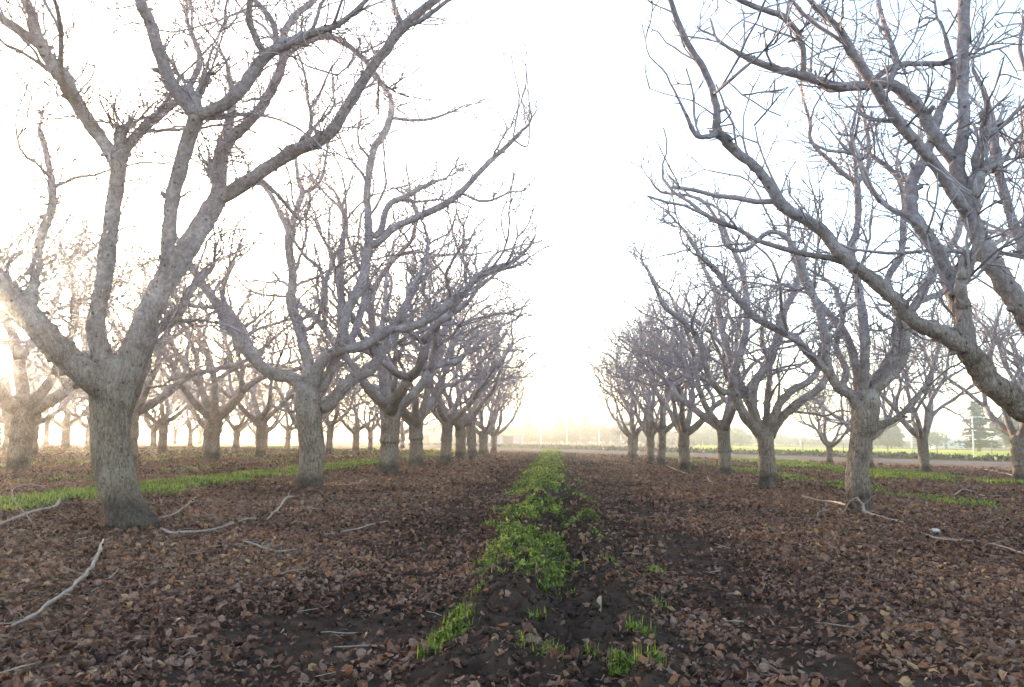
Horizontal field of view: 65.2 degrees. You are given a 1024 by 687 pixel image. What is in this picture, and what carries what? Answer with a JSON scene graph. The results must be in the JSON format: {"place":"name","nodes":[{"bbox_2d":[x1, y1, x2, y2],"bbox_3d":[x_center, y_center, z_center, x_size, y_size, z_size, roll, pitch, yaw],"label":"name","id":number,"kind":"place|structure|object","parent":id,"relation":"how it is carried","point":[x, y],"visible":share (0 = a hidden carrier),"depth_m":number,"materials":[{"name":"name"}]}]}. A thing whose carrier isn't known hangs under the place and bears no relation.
{"place":"outdoors","nodes":[
{"label":"outdoors","id":0,"kind":"place"},
{"bbox_2d":[223,438,668,444],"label":"field","id":1,"kind":"structure","parent":0,"point":[409,440],"depth_m":320.60,"materials":[{"name":"plant"}]},
{"bbox_2d":[422,432,524,444],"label":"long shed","id":2,"kind":"structure","parent":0,"point":[429,438],"depth_m":199.20,"materials":[{"name":"white"}]},
{"bbox_2d":[0,434,1023,686],"bbox_3d":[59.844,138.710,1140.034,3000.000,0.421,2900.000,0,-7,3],"label":"ground","id":3,"kind":"structure","parent":0,"point":[844,666],"depth_m":6.20,"materials":[{"name":"brown soil"}]},
{"bbox_2d":[0,324,48,388],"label":"bare orchard tree","id":4,"kind":"object","parent":3,"relation":"on","point":[9,380],"visible":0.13,"depth_m":54.56,"materials":[{"name":"brown plant"}]},
{"bbox_2d":[11,484,48,522],"bbox_3d":[-7.031,2.299,11.593,0.448,0.514,0.913,2,-7,-13],"label":"fallen branch","id":5,"kind":"object","parent":3,"relation":"on","point":[23,505],"visible":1,"depth_m":11.53,"materials":[{"name":"wood"}]},
{"bbox_2d":[0,368,61,445],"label":"bare orchard tree","id":6,"kind":"object","parent":3,"relation":"on","point":[1,427],"visible":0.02,"depth_m":76.81,"materials":[{"name":"brown plant"}]},
{"bbox_2d":[0,310,80,392],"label":"bare orchard tree","id":7,"kind":"object","parent":3,"relation":"on","point":[7,376],"visible":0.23,"depth_m":42.13,"materials":[{"name":"brown plant"}]},
{"bbox_2d":[0,310,88,449],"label":"bare orchard tree","id":8,"kind":"object","parent":3,"relation":"on","point":[5,420],"visible":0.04,"depth_m":60.63,"materials":[{"name":"brown plant"}]},
{"bbox_2d":[0,361,88,445],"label":"bare orchard tree","id":9,"kind":"object","parent":3,"relation":"on","point":[46,430],"visible":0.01,"depth_m":84.05,"materials":[{"name":"brown plant"}]},
{"bbox_2d":[0,324,124,447],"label":"bare orchard tree","id":10,"kind":"object","parent":3,"relation":"on","point":[65,423],"visible":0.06,"depth_m":68.21,"materials":[{"name":"brown plant"}]},
{"bbox_2d":[38,387,89,444],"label":"bare orchard tree","id":11,"kind":"object","parent":3,"relation":"on","point":[87,430],"visible":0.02,"depth_m":91.44,"materials":[{"name":"brown plant"}]},
{"bbox_2d":[0,196,133,410],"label":"bare orchard tree","id":12,"kind":"object","parent":3,"relation":"on","point":[9,317],"visible":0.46,"depth_m":22.77,"materials":[{"name":"grey plant"}]},
{"bbox_2d":[0,304,152,455],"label":"bare orchard tree","id":13,"kind":"object","parent":3,"relation":"on","point":[38,419],"visible":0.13,"depth_m":45.65,"materials":[{"name":"brown plant"}]},
{"bbox_2d":[54,364,178,413],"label":"bare orchard tree","id":14,"kind":"object","parent":3,"relation":"on","point":[150,396],"visible":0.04,"depth_m":77.20,"materials":[{"name":"brown plant"}]},
{"bbox_2d":[0,142,253,470],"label":"bare orchard tree","id":15,"kind":"object","parent":3,"relation":"on","point":[21,435],"visible":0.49,"depth_m":26.95,"materials":[{"name":"brown plant"}]},
{"bbox_2d":[45,296,229,426],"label":"bare orchard tree","id":16,"kind":"object","parent":3,"relation":"on","point":[155,391],"visible":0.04,"depth_m":54.36,"materials":[{"name":"grey plant"}]},
{"bbox_2d":[0,188,328,464],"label":"bare orchard tree","id":17,"kind":"object","parent":3,"relation":"on","point":[142,406],"visible":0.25,"depth_m":33.76,"materials":[{"name":"grey plant"}]},
{"bbox_2d":[74,317,260,451],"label":"bare orchard tree","id":18,"kind":"object","parent":3,"relation":"on","point":[166,418],"visible":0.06,"depth_m":60.57,"materials":[{"name":"brown plant"}]},
{"bbox_2d":[142,389,192,443],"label":"bare orchard tree","id":19,"kind":"object","parent":3,"relation":"on","point":[175,429],"visible":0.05,"depth_m":113.60,"materials":[{"name":"brown plant"}]},
{"bbox_2d":[0,445,337,453],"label":"grass","id":20,"kind":"structure","parent":3,"relation":"on","point":[170,449],"depth_m":70.70,"materials":[{"name":"green plant"}]},
{"bbox_2d":[142,392,197,430],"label":"bare orchard tree","id":21,"kind":"object","parent":3,"relation":"on","point":[179,418],"visible":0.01,"depth_m":107.56,"materials":[{"name":"brown plant"}]},
{"bbox_2d":[143,367,209,446],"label":"bare orchard tree","id":22,"kind":"object","parent":3,"relation":"on","point":[153,434],"visible":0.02,"depth_m":83.35,"materials":[{"name":"brown plant"}]},
{"bbox_2d":[148,375,228,446],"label":"bare orchard tree","id":23,"kind":"object","parent":3,"relation":"on","point":[191,430],"visible":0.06,"depth_m":90.83,"materials":[{"name":"brown plant"}]},
{"bbox_2d":[0,447,379,466],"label":"grass","id":24,"kind":"structure","parent":3,"relation":"on","point":[253,453],"depth_m":46.60,"materials":[{"name":"green plant"}]},
{"bbox_2d":[173,374,219,443],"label":"bare orchard tree","id":25,"kind":"object","parent":3,"relation":"on","point":[200,435],"visible":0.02,"depth_m":121.73,"materials":[{"name":"brown plant"}]},
{"bbox_2d":[160,522,233,533],"bbox_3d":[-4.168,2.507,10.947,0.661,0.112,1.355,-4,-8,33],"label":"fallen branch","id":26,"kind":"object","parent":3,"relation":"on","point":[192,531],"visible":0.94,"depth_m":10.54,"materials":[{"name":"wood"}]},
{"bbox_2d":[65,242,362,460],"bbox_3d":[-15.364,0.280,42.632,15.589,12.415,13.721,4,-6,-21],"label":"bare orchard tree","id":27,"kind":"object","parent":3,"relation":"on","point":[213,413],"visible":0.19,"depth_m":41.27,"materials":[{"name":"grey plant"}]},
{"bbox_2d":[173,373,265,425],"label":"bare orchard tree","id":28,"kind":"object","parent":3,"relation":"on","point":[224,421],"visible":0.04,"depth_m":99.60,"materials":[{"name":"brown plant"}]},
{"bbox_2d":[170,340,280,450],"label":"bare orchard tree","id":29,"kind":"object","parent":3,"relation":"on","point":[199,420],"visible":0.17,"depth_m":68.40,"materials":[{"name":"brown plant"}]},
{"bbox_2d":[12,448,440,481],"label":"grass","id":30,"kind":"structure","parent":3,"relation":"on","point":[179,468],"depth_m":31.24,"materials":[{"name":"green plant"}]},
{"bbox_2d":[168,345,287,449],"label":"bare orchard tree","id":31,"kind":"object","parent":3,"relation":"on","point":[236,428],"visible":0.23,"depth_m":75.12,"materials":[{"name":"brown plant"}]},
{"bbox_2d":[0,0,470,529],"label":"bare orchard tree","id":32,"kind":"object","parent":3,"relation":"on","point":[106,380],"visible":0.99,"depth_m":11.43,"materials":[{"name":"grey plant"}]},
{"bbox_2d":[0,449,477,511],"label":"grass","id":33,"kind":"structure","parent":3,"relation":"on","point":[47,497],"depth_m":20.39,"materials":[{"name":"green plant"}]},
{"bbox_2d":[208,380,282,438],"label":"bare orchard tree","id":34,"kind":"object","parent":3,"relation":"on","point":[243,428],"visible":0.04,"depth_m":106.05,"materials":[{"name":"brown plant"}]},
{"bbox_2d":[207,354,299,447],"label":"bare orchard tree","id":35,"kind":"object","parent":3,"relation":"on","point":[277,421],"visible":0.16,"depth_m":82.82,"materials":[{"name":"grey plant"}]},
{"bbox_2d":[233,384,282,444],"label":"bare orchard tree","id":36,"kind":"object","parent":3,"relation":"on","point":[253,430],"visible":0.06,"depth_m":112.85,"materials":[{"name":"brown plant"}]},
{"bbox_2d":[157,289,369,456],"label":"bare orchard tree","id":37,"kind":"object","parent":3,"relation":"on","point":[260,420],"visible":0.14,"depth_m":48.80,"materials":[{"name":"grey plant"}]},
{"bbox_2d":[233,375,295,447],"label":"bare orchard tree","id":38,"kind":"object","parent":3,"relation":"on","point":[288,428],"visible":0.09,"depth_m":90.21,"materials":[{"name":"brown plant"}]},
{"bbox_2d":[244,536,296,551],"bbox_3d":[-2.773,2.249,9.198,0.396,0.182,1.201,5,-8,-29],"label":"fallen branch","id":39,"kind":"object","parent":3,"relation":"on","point":[258,545],"visible":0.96,"depth_m":8.85,"materials":[{"name":"wood"}]},
{"bbox_2d":[232,321,372,454],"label":"bare orchard tree","id":40,"kind":"object","parent":3,"relation":"on","point":[291,415],"visible":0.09,"depth_m":56.23,"materials":[{"name":"grey plant"}]},
{"bbox_2d":[91,2,540,488],"bbox_3d":[-4.385,-2.220,19.962,10.201,12.280,6.171,0,-7,3],"label":"bare orchard tree","id":41,"kind":"object","parent":3,"relation":"on","point":[310,385],"visible":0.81,"depth_m":19.63,"materials":[{"name":"grey plant"}]},
{"bbox_2d":[288,389,372,446],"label":"bare orchard tree","id":42,"kind":"object","parent":3,"relation":"on","point":[337,425],"visible":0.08,"depth_m":105.40,"materials":[{"name":"grey plant"}]},
{"bbox_2d":[273,327,422,452],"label":"bare orchard tree","id":43,"kind":"object","parent":3,"relation":"on","point":[331,424],"visible":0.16,"depth_m":63.50,"materials":[{"name":"grey plant"}]},
{"bbox_2d":[326,358,417,451],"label":"bare orchard tree","id":44,"kind":"object","parent":3,"relation":"on","point":[355,430],"visible":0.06,"depth_m":71.33,"materials":[{"name":"grey plant"}]},
{"bbox_2d":[324,365,419,450],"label":"bare orchard tree","id":45,"kind":"object","parent":3,"relation":"on","point":[370,435],"visible":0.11,"depth_m":78.62,"materials":[{"name":"grey plant"}]},
{"bbox_2d":[2,418,752,445],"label":"woodland","id":46,"kind":"object","parent":3,"relation":"on","point":[279,432],"visible":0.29,"depth_m":336.77,"materials":[{"name":"beige plant"}]},
{"bbox_2d":[199,118,560,473],"bbox_3d":[-3.462,-1.126,29.415,15.409,12.389,13.773,6,-9,-39],"label":"bare orchard tree","id":47,"kind":"object","parent":3,"relation":"on","point":[396,403],"visible":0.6,"depth_m":27.62,"materials":[{"name":"grey plant"}]},
{"bbox_2d":[340,379,421,434],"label":"bare orchard tree","id":48,"kind":"object","parent":3,"relation":"on","point":[401,422],"visible":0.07,"depth_m":85.35,"materials":[{"name":"grey plant"}]},
{"bbox_2d":[357,377,437,448],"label":"bare orchard tree","id":49,"kind":"object","parent":3,"relation":"on","point":[402,439],"visible":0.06,"depth_m":93.67,"materials":[{"name":"grey plant"}]},
{"bbox_2d":[282,226,533,466],"bbox_3d":[-4.880,0.475,36.506,12.170,10.851,13.826,0,-8,-6],"label":"bare orchard tree","id":50,"kind":"object","parent":3,"relation":"on","point":[414,419],"visible":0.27,"depth_m":35.69,"materials":[{"name":"grey plant"}]},
{"bbox_2d":[309,273,575,462],"bbox_3d":[-3.443,0.940,43.465,15.956,11.610,14.788,6,-7,-24],"label":"bare orchard tree","id":51,"kind":"object","parent":3,"relation":"on","point":[449,420],"visible":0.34,"depth_m":42.86,"materials":[{"name":"grey plant"}]},
{"bbox_2d":[364,293,540,456],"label":"bare orchard tree","id":52,"kind":"object","parent":3,"relation":"on","point":[471,437],"visible":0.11,"depth_m":57.77,"materials":[{"name":"grey plant"}]},
{"bbox_2d":[368,295,540,458],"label":"bare orchard tree","id":53,"kind":"object","parent":3,"relation":"on","point":[461,424],"visible":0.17,"depth_m":49.33,"materials":[{"name":"grey plant"}]},
{"bbox_2d":[415,352,538,454],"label":"bare orchard tree","id":54,"kind":"object","parent":3,"relation":"on","point":[482,434],"visible":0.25,"depth_m":65.19,"materials":[{"name":"grey plant"}]},
{"bbox_2d":[420,342,538,452],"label":"bare orchard tree","id":55,"kind":"object","parent":3,"relation":"on","point":[481,426],"visible":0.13,"depth_m":72.04,"materials":[{"name":"grey plant"}]},
{"bbox_2d":[443,362,540,451],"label":"bare orchard tree","id":56,"kind":"object","parent":3,"relation":"on","point":[494,433],"visible":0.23,"depth_m":79.85,"materials":[{"name":"grey plant"}]},
{"bbox_2d":[502,426,519,433],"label":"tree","id":57,"kind":"object","parent":3,"relation":"on","point":[513,430],"visible":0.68,"depth_m":286.79,"materials":[{"name":"beige plant"}]},
{"bbox_2d":[0,466,1022,682],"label":"twig litter","id":58,"kind":"object","parent":3,"relation":"on","point":[445,578],"visible":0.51,"depth_m":8.33,"materials":[{"name":"grey plant"}]},
{"bbox_2d":[0,443,1023,686],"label":"leaf litter","id":59,"kind":"object","parent":3,"relation":"on","point":[109,671],"visible":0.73,"depth_m":8.06,"materials":[{"name":"brown plant"}]},
{"bbox_2d":[0,493,62,524],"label":"fallen branch","id":60,"kind":"object","parent":59,"relation":"on","point":[22,514],"visible":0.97,"depth_m":12.60,"materials":[{"name":"wood"}]},
{"bbox_2d":[0,539,103,626],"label":"fallen branch","id":61,"kind":"object","parent":59,"relation":"on","point":[76,582],"visible":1,"depth_m":6.32,"materials":[{"name":"wood"}]},
{"bbox_2d":[267,490,293,519],"bbox_3d":[-4.136,2.834,14.271,0.196,0.204,4.611,2,-7,-9],"label":"fallen branch","id":62,"kind":"object","parent":59,"relation":"on","point":[282,502],"visible":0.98,"depth_m":14.74,"materials":[{"name":"wood"}]},
{"bbox_2d":[803,496,902,523],"bbox_3d":[6.532,3.203,15.615,0.484,0.127,5.905,0,-7,3],"label":"fallen branch","id":63,"kind":"object","parent":59,"relation":"on","point":[870,513],"visible":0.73,"depth_m":15.85,"materials":[{"name":"wood"}]},
{"bbox_2d":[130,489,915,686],"bbox_3d":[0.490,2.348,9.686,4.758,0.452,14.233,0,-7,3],"label":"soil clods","id":64,"kind":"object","parent":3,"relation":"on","point":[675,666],"visible":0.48,"depth_m":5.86,"materials":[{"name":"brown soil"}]},
{"bbox_2d":[519,418,537,442],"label":"tree","id":65,"kind":"object","parent":3,"relation":"on","point":[528,429],"visible":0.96,"depth_m":286.76,"materials":[{"name":"beige plant"}]},
{"bbox_2d":[417,449,669,676],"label":"weeds","id":66,"kind":"object","parent":3,"relation":"on","point":[556,454],"visible":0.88,"depth_m":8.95,"materials":[{"name":"green plant"}]},
{"bbox_2d":[536,428,550,440],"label":"tree","id":67,"kind":"object","parent":3,"relation":"on","point":[545,434],"visible":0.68,"depth_m":295.99,"materials":[{"name":"beige plant"}]},
{"bbox_2d":[551,415,568,443],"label":"tree","id":68,"kind":"object","parent":3,"relation":"on","point":[558,430],"visible":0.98,"depth_m":296.14,"materials":[{"name":"beige plant"}]},
{"bbox_2d":[563,417,579,443],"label":"tree","id":69,"kind":"object","parent":3,"relation":"on","point":[572,432],"visible":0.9,"depth_m":296.21,"materials":[{"name":"beige plant"}]},
{"bbox_2d":[580,410,591,443],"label":"tree","id":70,"kind":"object","parent":3,"relation":"on","point":[585,431],"visible":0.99,"depth_m":306.38,"materials":[{"name":"beige plant"}]},
{"bbox_2d":[591,425,613,443],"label":"tree","id":71,"kind":"object","parent":3,"relation":"on","point":[604,433],"visible":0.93,"depth_m":294.36,"materials":[{"name":"beige plant"}]},
{"bbox_2d":[613,419,630,443],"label":"tree","id":72,"kind":"object","parent":3,"relation":"on","point":[616,427],"visible":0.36,"depth_m":295.64,"materials":[{"name":"beige plant"}]},
{"bbox_2d":[587,351,678,456],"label":"bare orchard tree","id":73,"kind":"object","parent":3,"relation":"on","point":[626,431],"visible":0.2,"depth_m":65.01,"materials":[{"name":"grey plant"}]},
{"bbox_2d":[579,321,720,458],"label":"bare orchard tree","id":74,"kind":"object","parent":3,"relation":"on","point":[635,432],"visible":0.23,"depth_m":56.93,"materials":[{"name":"grey plant"}]},
{"bbox_2d":[585,302,720,462],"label":"bare orchard tree","id":75,"kind":"object","parent":3,"relation":"on","point":[649,430],"visible":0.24,"depth_m":50.21,"materials":[{"name":"grey plant"}]},
{"bbox_2d":[574,283,760,465],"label":"bare orchard tree","id":76,"kind":"object","parent":3,"relation":"on","point":[662,428],"visible":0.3,"depth_m":42.51,"materials":[{"name":"grey plant"}]},
{"bbox_2d":[689,432,706,444],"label":"tree","id":77,"kind":"object","parent":3,"relation":"on","point":[696,437],"visible":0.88,"depth_m":313.49,"materials":[{"name":"beige plant"}]},
{"bbox_2d":[593,277,834,470],"bbox_3d":[8.224,1.349,36.807,9.806,9.305,11.141,2,-6,-21],"label":"bare orchard tree","id":78,"kind":"object","parent":3,"relation":"on","point":[681,423],"visible":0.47,"depth_m":36.32,"materials":[{"name":"grey plant"}]},
{"bbox_2d":[606,209,845,476],"bbox_3d":[7.365,0.183,29.080,9.367,9.676,10.435,-4,-9,36],"label":"bare orchard tree","id":79,"kind":"object","parent":3,"relation":"on","point":[722,426],"visible":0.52,"depth_m":29.26,"materials":[{"name":"grey plant"}]},
{"bbox_2d":[730,427,751,445],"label":"tree","id":80,"kind":"object","parent":3,"relation":"on","point":[736,436],"visible":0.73,"depth_m":292.79,"materials":[{"name":"beige plant"}]},
{"bbox_2d":[501,439,992,455],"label":"wire fence","id":81,"kind":"object","parent":3,"relation":"on","point":[887,444],"visible":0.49,"depth_m":107.54,"materials":[{"name":"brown metal"}]},
{"bbox_2d":[596,167,898,487],"bbox_3d":[6.796,-0.409,23.162,9.367,9.569,5.764,3,-7,-15],"label":"bare orchard tree","id":82,"kind":"object","parent":3,"relation":"on","point":[764,430],"visible":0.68,"depth_m":22.36,"materials":[{"name":"grey plant"}]},
{"bbox_2d":[602,0,1023,512],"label":"bare orchard tree","id":83,"kind":"object","parent":3,"relation":"on","point":[862,395],"visible":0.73,"depth_m":15.76,"materials":[{"name":"grey plant"}]},
{"bbox_2d":[642,0,1023,422],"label":"bare orchard tree","id":84,"kind":"object","parent":3,"relation":"on","point":[963,190],"visible":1,"depth_m":8.34,"materials":[{"name":"grey plant"}]},
{"bbox_2d":[787,374,883,462],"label":"bare orchard tree","id":85,"kind":"object","parent":3,"relation":"on","point":[829,445],"visible":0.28,"depth_m":51.46,"materials":[{"name":"grey plant"}]},
{"bbox_2d":[666,456,1023,516],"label":"grass","id":86,"kind":"structure","parent":3,"relation":"on","point":[842,484],"depth_m":21.89,"materials":[{"name":"green plant"}]},
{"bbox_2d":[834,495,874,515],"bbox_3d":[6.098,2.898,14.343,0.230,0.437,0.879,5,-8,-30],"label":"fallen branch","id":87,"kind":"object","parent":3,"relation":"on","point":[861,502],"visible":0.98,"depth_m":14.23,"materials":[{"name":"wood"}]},
{"bbox_2d":[773,314,955,467],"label":"bare orchard tree","id":88,"kind":"object","parent":3,"relation":"on","point":[841,418],"visible":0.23,"depth_m":44.75,"materials":[{"name":"grey plant"}]},
{"bbox_2d":[795,288,1007,471],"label":"bare orchard tree","id":89,"kind":"object","parent":3,"relation":"on","point":[918,432],"visible":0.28,"depth_m":37.42,"materials":[{"name":"grey plant"}]},
{"bbox_2d":[909,429,949,448],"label":"tree","id":90,"kind":"object","parent":3,"relation":"on","point":[934,438],"visible":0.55,"depth_m":268.63,"materials":[{"name":"green plant"}]},
{"bbox_2d":[855,246,1023,480],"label":"bare orchard tree","id":91,"kind":"object","parent":3,"relation":"on","point":[1013,434],"visible":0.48,"depth_m":29.87,"materials":[{"name":"grey plant"}]},
{"bbox_2d":[922,532,978,541],"bbox_3d":[5.831,2.597,10.787,0.354,0.067,1.088,2,-7,-9],"label":"fallen branch","id":92,"kind":"object","parent":3,"relation":"on","point":[935,537],"visible":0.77,"depth_m":10.52,"materials":[{"name":"wood"}]},
{"bbox_2d":[957,416,981,456],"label":"utility pole","id":93,"kind":"object","parent":3,"relation":"on","point":[971,417],"visible":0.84,"depth_m":88.86,"materials":[{"name":"paint"}]},
{"bbox_2d":[949,401,1002,451],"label":"tree","id":94,"kind":"object","parent":3,"relation":"on","point":[979,442],"visible":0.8,"depth_m":177.88,"materials":[{"name":"green plant"}]},
{"bbox_2d":[966,330,1023,423],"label":"bare orchard tree","id":95,"kind":"object","parent":3,"relation":"on","point":[1021,369],"visible":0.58,"depth_m":24.14,"materials":[{"name":"grey plant"}]},
{"bbox_2d":[0,0,1023,443],"label":"sky","id":96,"kind":"structure","parent":0,"point":[596,104],"materials":[{"name":"white"}]},
{"bbox_2d":[156,438,1011,466],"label":"road","id":97,"kind":"structure","parent":0,"point":[974,463],"depth_m":74.40,"materials":[{"name":"grey asphalt"}]},
{"bbox_2d":[221,439,1010,461],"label":"bank","id":98,"kind":"structure","parent":0,"point":[949,458],"depth_m":87.53,"materials":[{"name":"plant"}]},
{"bbox_2d":[378,442,1010,461],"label":"weeds","id":99,"kind":"object","parent":98,"relation":"on","point":[988,457],"visible":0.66,"depth_m":91.88,"materials":[{"name":"green plant"}]},
{"bbox_2d":[692,445,1010,456],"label":"field","id":100,"kind":"structure","parent":0,"point":[947,452],"depth_m":173.93,"materials":[{"name":"plant"}]},
{"bbox_2d":[677,434,1009,448],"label":"woodland","id":101,"kind":"object","parent":100,"relation":"on","point":[780,439],"visible":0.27,"depth_m":386.75,"materials":[{"name":"green plant"}]},
{"bbox_2d":[873,416,905,448],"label":"tree","id":102,"kind":"object","parent":100,"relation":"on","point":[884,439],"visible":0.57,"depth_m":249.68,"materials":[{"name":"green plant"}]},
{"bbox_2d":[988,416,1019,445],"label":"tree","id":103,"kind":"object","parent":100,"relation":"on","point":[1005,438],"visible":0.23,"depth_m":202.23,"materials":[{"name":"green plant"}]},
{"bbox_2d":[731,457,1023,484],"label":"grass","id":104,"kind":"structure","parent":0,"point":[894,473],"depth_m":34.26,"materials":[{"name":"green plant"}]},
{"bbox_2d":[932,438,965,448],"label":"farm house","id":105,"kind":"structure","parent":0,"point":[948,445],"depth_m":315.44,"materials":[{"name":"white"}]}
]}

